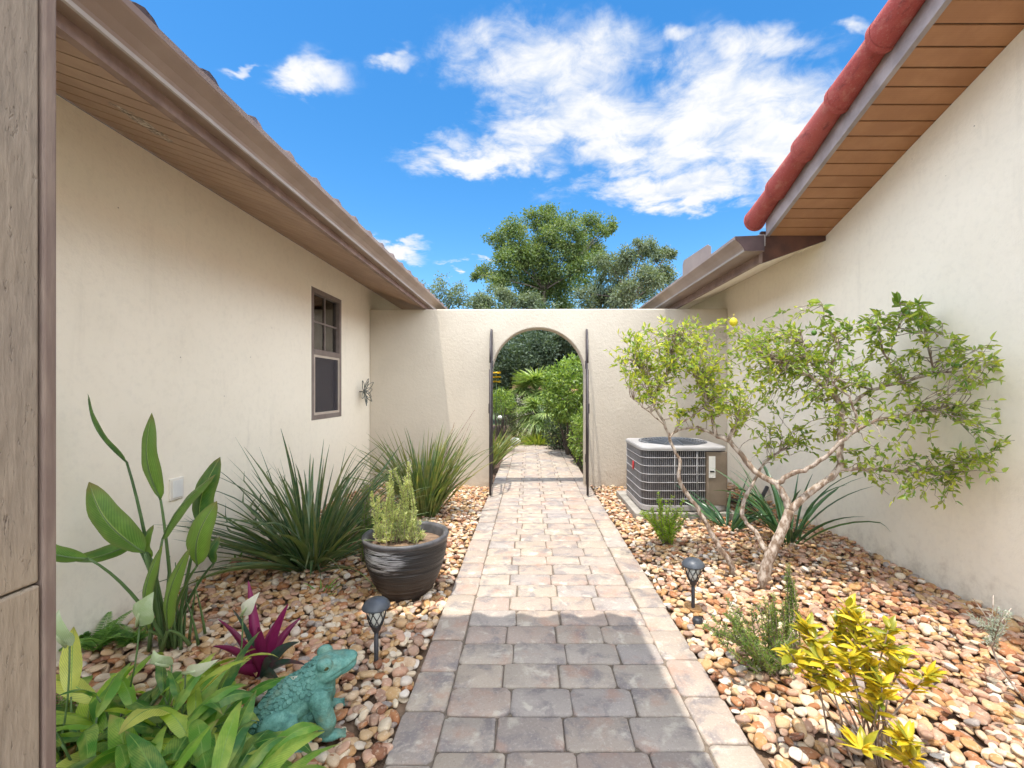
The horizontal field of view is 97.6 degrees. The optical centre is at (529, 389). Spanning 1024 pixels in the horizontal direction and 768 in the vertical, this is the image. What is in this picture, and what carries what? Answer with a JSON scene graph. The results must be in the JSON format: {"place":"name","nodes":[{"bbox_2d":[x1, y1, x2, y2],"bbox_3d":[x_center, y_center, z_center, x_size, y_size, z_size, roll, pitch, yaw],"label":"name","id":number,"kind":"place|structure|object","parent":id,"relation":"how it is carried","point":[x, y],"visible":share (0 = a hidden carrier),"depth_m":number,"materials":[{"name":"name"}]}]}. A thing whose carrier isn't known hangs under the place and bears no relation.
{"place":"outdoors","nodes":[
{"label":"outdoors","id":0,"kind":"place"},
{"bbox_2d":[88,494,484,767],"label":"soil","id":1,"kind":"structure","parent":0,"point":[350,726],"depth_m":2.06,"materials":[{"name":"brown soil"}]},
{"bbox_2d":[56,693,116,732],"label":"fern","id":2,"kind":"object","parent":1,"relation":"on","point":[63,705],"visible":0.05,"depth_m":1.53,"materials":[{"name":"green plant"}]},
{"bbox_2d":[58,610,132,651],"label":"fern","id":3,"kind":"object","parent":1,"relation":"on","point":[87,640],"visible":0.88,"depth_m":2.00,"materials":[{"name":"green plant"}]},
{"bbox_2d":[105,618,154,647],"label":"fern","id":4,"kind":"object","parent":1,"relation":"on","point":[129,636],"visible":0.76,"depth_m":2.02,"materials":[{"name":"green plant"}]},
{"bbox_2d":[56,592,340,767],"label":"peace lily","id":5,"kind":"object","parent":1,"relation":"on","point":[209,723],"visible":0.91,"depth_m":1.36,"materials":[{"name":"green plant"}]},
{"bbox_2d":[213,581,303,678],"bbox_3d":[-1.115,1.011,1.862,0.389,0.376,0.230,0,0,9],"label":"oyster plant","id":6,"kind":"object","parent":1,"relation":"on","point":[267,665],"visible":0.82,"depth_m":1.83,"materials":[{"name":"purple plant"}]},
{"bbox_2d":[56,482,488,767],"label":"river stones","id":7,"kind":"object","parent":1,"relation":"on","point":[335,613],"visible":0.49,"depth_m":2.17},
{"bbox_2d":[56,395,220,651],"bbox_3d":[-1.653,0.591,1.955,0.616,1.145,0.347,0,0,-16],"label":"bird of paradise","id":8,"kind":"object","parent":7,"relation":"on","point":[117,527],"visible":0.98,"depth_m":1.92,"materials":[{"name":"green plant"}]},
{"bbox_2d":[248,644,357,752],"bbox_3d":[-0.800,1.073,1.580,0.360,0.260,0.267,0,0,-24],"label":"frog statue","id":9,"kind":"object","parent":7,"relation":"on","point":[307,693],"visible":0.81,"depth_m":1.53,"materials":[{"name":"ceramic"}]},
{"bbox_2d":[305,577,338,594],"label":"weed","id":10,"kind":"object","parent":7,"relation":"on","point":[326,586],"visible":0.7,"depth_m":2.62,"materials":[{"name":"green plant"}]},
{"bbox_2d":[361,521,448,602],"bbox_3d":[-0.735,1.034,2.660,0.500,0.365,0.500,0,0,0],"label":"plant pot","id":11,"kind":"object","parent":7,"relation":"on","point":[399,571],"visible":0.9,"depth_m":2.49,"materials":[{"name":"ceramic"}]},
{"bbox_2d":[369,461,425,545],"bbox_3d":[-0.782,0.674,2.667,0.334,0.492,0.250,0,0,0],"label":"rosemary plant","id":12,"kind":"object","parent":11,"relation":"on","point":[405,528],"visible":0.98,"depth_m":2.63,"materials":[{"name":"green plant"}]},
{"bbox_2d":[141,430,451,598],"bbox_3d":[-1.239,0.710,2.912,1.453,0.955,1.832,0,0,0],"label":"flax lily","id":13,"kind":"object","parent":1,"relation":"on","point":[308,538],"visible":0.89,"depth_m":2.81,"materials":[{"name":"green plant"}]},
{"bbox_2d":[359,478,378,568],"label":"herb plant","id":14,"kind":"object","parent":1,"relation":"on","point":[365,525],"visible":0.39,"depth_m":2.95,"materials":[{"name":"green plant"}]},
{"bbox_2d":[362,596,390,669],"bbox_3d":[-0.667,1.095,1.945,0.120,0.380,0.120,0,0,0],"label":"path lamp","id":15,"kind":"object","parent":1,"relation":"on","point":[374,607],"visible":1,"depth_m":1.92,"materials":[{"name":"plastic"}]},
{"bbox_2d":[344,410,499,517],"bbox_3d":[-1.002,0.706,4.246,1.505,1.017,1.549,0,0,0],"label":"flax lily","id":16,"kind":"object","parent":1,"relation":"on","point":[432,478],"visible":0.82,"depth_m":4.15,"materials":[{"name":"green plant"}]},
{"bbox_2d":[493,414,507,424],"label":"ground","id":17,"kind":"structure","parent":0,"point":[497,419],"depth_m":19.13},
{"bbox_2d":[0,0,55,767],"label":"entry porch","id":18,"kind":"object","parent":17,"relation":"on","point":[27,383],"visible":1,"depth_m":0.67,"materials":[{"name":"brown wood"}]},
{"bbox_2d":[56,0,446,660],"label":"house","id":19,"kind":"structure","parent":17,"relation":"on","point":[230,272],"depth_m":2.38,"materials":[{"name":"beige paint"}]},
{"bbox_2d":[311,286,340,419],"bbox_3d":[-2.053,-0.336,4.380,0.154,1.239,0.740,0,0,0],"label":"window","id":20,"kind":"structure","parent":19,"relation":"in","point":[325,308],"depth_m":4.39,"materials":[{"name":"brown metal"}]},
{"bbox_2d":[359,378,373,405],"bbox_3d":[-1.918,0.032,5.204,0.124,0.317,0.327,0,0,0],"label":"wall decoration","id":21,"kind":"object","parent":19,"relation":"attached to","point":[364,391],"depth_m":5.19,"materials":[{"name":"metal"}]},
{"bbox_2d":[419,271,472,308],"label":"thin tree","id":22,"kind":"object","parent":17,"relation":"on","point":[458,301],"visible":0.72,"depth_m":23.77,"materials":[{"name":"green plant"}]},
{"bbox_2d":[465,282,545,420],"bbox_3d":[-0.980,-1.664,19.042,3.546,6.140,2.770,0,0,0],"label":"oak tree","id":23,"kind":"object","parent":17,"relation":"on","point":[501,293],"visible":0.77,"depth_m":19.21,"materials":[{"name":"green plant"}]},
{"bbox_2d":[481,288,580,406],"bbox_3d":[0.558,-1.135,17.915,9.692,5.437,4.627,0,0,0],"label":"oak tree","id":24,"kind":"object","parent":17,"relation":"on","point":[500,306],"visible":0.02,"depth_m":17.40,"materials":[{"name":"green plant"}]},
{"bbox_2d":[469,201,620,308],"bbox_3d":[0.831,-4.147,22.092,7.663,11.102,4.881,0,0,-7],"label":"broadleaf tree","id":25,"kind":"object","parent":17,"relation":"on","point":[525,258],"visible":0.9,"depth_m":21.66,"materials":[{"name":"green plant"}]},
{"bbox_2d":[589,275,634,308],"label":"tree","id":26,"kind":"object","parent":17,"relation":"on","point":[602,288],"visible":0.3,"depth_m":17.48,"materials":[{"name":"green plant"}]},
{"bbox_2d":[567,234,680,308],"bbox_3d":[3.766,-2.203,17.328,4.102,7.215,4.242,0,0,31],"label":"oak tree","id":27,"kind":"object","parent":17,"relation":"on","point":[655,279],"visible":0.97,"depth_m":16.68,"materials":[{"name":"green plant"}]},
{"bbox_2d":[638,0,1023,621],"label":"house","id":28,"kind":"structure","parent":17,"relation":"on","point":[900,169],"depth_m":2.73,"materials":[{"name":"beige paint"}]},
{"bbox_2d":[130,0,887,360],"label":"sky","id":29,"kind":"structure","parent":0,"point":[431,123],"materials":[{"name":"blue"}]},
{"bbox_2d":[493,425,582,482],"bbox_3d":[0.000,1.290,10.700,18.000,0.001,10.600,0,0,0],"label":"mulch bed","id":30,"kind":"object","parent":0,"point":[495,470],"depth_m":8.45,"materials":[{"name":"brown soil"}]},
{"bbox_2d":[493,372,500,415],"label":"yellow flower","id":31,"kind":"object","parent":30,"relation":"on","point":[496,381],"visible":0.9,"depth_m":8.99,"materials":[{"name":"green plant"}]},
{"bbox_2d":[493,387,517,441],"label":"leafy shrub","id":32,"kind":"object","parent":30,"relation":"on","point":[503,406],"visible":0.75,"depth_m":9.42,"materials":[{"name":"green plant"}]},
{"bbox_2d":[493,423,525,469],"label":"iris plant","id":33,"kind":"object","parent":30,"relation":"on","point":[504,452],"visible":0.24,"depth_m":6.92,"materials":[{"name":"green plant"}]},
{"bbox_2d":[493,424,535,453],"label":"iris plant","id":34,"kind":"object","parent":30,"relation":"on","point":[499,438],"visible":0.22,"depth_m":8.59,"materials":[{"name":"green plant"}]},
{"bbox_2d":[496,387,533,437],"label":"grey shrub","id":35,"kind":"object","parent":30,"relation":"on","point":[514,424],"visible":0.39,"depth_m":10.82,"materials":[{"name":"green plant"}]},
{"bbox_2d":[511,395,560,437],"bbox_3d":[0.240,0.725,10.139,1.514,1.265,1.481,0,0,0],"label":"fan palm","id":36,"kind":"object","parent":30,"relation":"on","point":[530,421],"visible":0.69,"depth_m":9.95,"materials":[{"name":"green plant"}]},
{"bbox_2d":[515,429,559,445],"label":"grass tuft","id":37,"kind":"object","parent":30,"relation":"on","point":[538,440],"visible":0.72,"depth_m":9.68,"materials":[{"name":"green plant"}]},
{"bbox_2d":[493,330,581,427],"bbox_3d":[0.228,-0.303,13.476,4.312,3.435,3.084,0,0,0],"label":"oak tree","id":38,"kind":"object","parent":30,"relation":"on","point":[550,349],"visible":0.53,"depth_m":12.51,"materials":[{"name":"green plant"}]},
{"bbox_2d":[509,366,568,435],"bbox_3d":[0.134,0.382,10.972,1.711,1.947,1.597,0,0,28],"label":"fan palm","id":39,"kind":"object","parent":30,"relation":"on","point":[531,380],"visible":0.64,"depth_m":10.71,"materials":[{"name":"green plant"}]},
{"bbox_2d":[370,309,726,488],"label":"garden wall","id":40,"kind":"structure","parent":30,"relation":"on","point":[429,369],"depth_m":5.53,"materials":[{"name":"beige paint"}]},
{"bbox_2d":[488,329,492,495],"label":"iron gate","id":41,"kind":"structure","parent":40,"relation":"attached to","point":[490,408],"depth_m":5.07,"materials":[{"name":"black metal"}]},
{"bbox_2d":[585,329,589,495],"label":"iron gate","id":42,"kind":"structure","parent":40,"relation":"attached to","point":[587,422],"depth_m":4.97,"materials":[{"name":"black metal"}]},
{"bbox_2d":[533,385,576,438],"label":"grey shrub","id":43,"kind":"object","parent":30,"relation":"on","point":[555,425],"visible":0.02,"depth_m":11.14,"materials":[{"name":"green plant"}]},
{"bbox_2d":[541,413,575,449],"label":"dark shrub","id":44,"kind":"object","parent":30,"relation":"on","point":[556,446],"visible":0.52,"depth_m":8.94,"materials":[{"name":"green plant"}]},
{"bbox_2d":[536,352,582,455],"bbox_3d":[0.726,0.309,8.165,1.240,2.000,1.440,0,0,0],"label":"round shrub","id":45,"kind":"object","parent":30,"relation":"on","point":[565,410],"visible":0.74,"depth_m":8.00,"materials":[{"name":"green plant"}]},
{"bbox_2d":[567,404,582,469],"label":"clipped shrub","id":46,"kind":"object","parent":30,"relation":"on","point":[578,447],"visible":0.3,"depth_m":7.08,"materials":[{"name":"green plant"}]},
{"bbox_2d":[512,384,576,435],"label":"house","id":47,"kind":"structure","parent":0,"point":[532,412],"depth_m":12.45,"materials":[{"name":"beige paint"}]},
{"bbox_2d":[383,444,764,767],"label":"path","id":48,"kind":"structure","parent":0,"point":[663,729],"depth_m":1.99,"materials":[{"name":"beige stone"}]},
{"bbox_2d":[592,489,1023,767],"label":"soil","id":49,"kind":"structure","parent":0,"point":[764,756],"depth_m":1.90,"materials":[{"name":"brown soil"}]},
{"bbox_2d":[639,492,688,544],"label":"shrub","id":50,"kind":"object","parent":49,"relation":"on","point":[666,531],"visible":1,"depth_m":3.46,"materials":[{"name":"green plant"}]},
{"bbox_2d":[681,557,704,612],"bbox_3d":[0.882,1.102,2.420,0.120,0.380,0.120,0,0,0],"label":"path lamp","id":51,"kind":"object","parent":49,"relation":"on","point":[694,566],"visible":1,"depth_m":2.40,"materials":[{"name":"plastic"}]},
{"bbox_2d":[675,477,775,531],"bbox_3d":[1.722,0.982,3.952,0.972,0.490,0.678,0,0,43],"label":"agapanthus","id":52,"kind":"object","parent":49,"relation":"on","point":[710,513],"visible":0.67,"depth_m":3.91,"materials":[{"name":"green plant"}]},
{"bbox_2d":[772,562,803,649],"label":"rosemary bush","id":53,"kind":"object","parent":49,"relation":"on","point":[788,610],"visible":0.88,"depth_m":2.06,"materials":[{"name":"green plant"}]},
{"bbox_2d":[712,454,888,544],"bbox_3d":[1.944,0.843,3.452,0.960,0.726,1.272,0,0,0],"label":"agapanthus","id":54,"kind":"object","parent":49,"relation":"on","point":[771,522],"visible":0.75,"depth_m":3.44,"materials":[{"name":"green plant"}]},
{"bbox_2d":[590,482,1023,767],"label":"river stones","id":55,"kind":"object","parent":49,"relation":"on","point":[958,698],"visible":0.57,"depth_m":2.11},
{"bbox_2d":[154,489,1020,713],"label":"leaf litter","id":56,"kind":"object","parent":55,"relation":"on","point":[773,695],"visible":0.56,"depth_m":2.50,"materials":[{"name":"brown plant"}]},
{"bbox_2d":[616,490,734,522],"bbox_3d":[1.452,1.198,4.600,0.955,0.105,0.940,0,0,0],"label":"concrete pad","id":57,"kind":"object","parent":55,"relation":"on","point":[633,508],"visible":0.26,"depth_m":4.19,"materials":[{"name":"grey concrete"}]},
{"bbox_2d":[626,437,768,510],"bbox_3d":[1.733,0.821,4.560,1.404,0.658,0.792,0,0,0],"label":"air conditioner","id":58,"kind":"object","parent":57,"relation":"on","point":[652,465],"visible":0.94,"depth_m":4.19,"materials":[{"name":"grey metal"}]},
{"bbox_2d":[692,616,702,625],"bbox_3d":[0.857,1.186,2.290,0.052,0.038,0.052,0,0,0],"label":"drain cap","id":59,"kind":"object","parent":55,"relation":"on","point":[698,620],"visible":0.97,"depth_m":2.28,"materials":[{"name":"plastic"}]},
{"bbox_2d":[701,592,796,678],"bbox_3d":[0.919,1.031,1.906,0.431,0.363,0.343,0,0,0],"label":"rosemary bush","id":60,"kind":"object","parent":55,"relation":"on","point":[767,658],"visible":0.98,"depth_m":1.89,"materials":[{"name":"green plant"}]},
{"bbox_2d":[603,292,1014,589],"bbox_3d":[1.665,0.323,2.902,2.302,1.804,0.988,0,0,29],"label":"lime tree","id":61,"kind":"object","parent":49,"relation":"on","point":[783,362],"visible":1,"depth_m":2.78,"materials":[{"name":"green plant"}]},
{"bbox_2d":[771,593,947,767],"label":"croton","id":62,"kind":"object","parent":49,"relation":"on","point":[816,654],"visible":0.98,"depth_m":1.43,"materials":[{"name":"yellow plant"}]},
{"bbox_2d":[966,595,1023,698],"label":"silver plant","id":63,"kind":"object","parent":49,"relation":"on","point":[992,632],"visible":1,"depth_m":1.76,"materials":[{"name":"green plant"}]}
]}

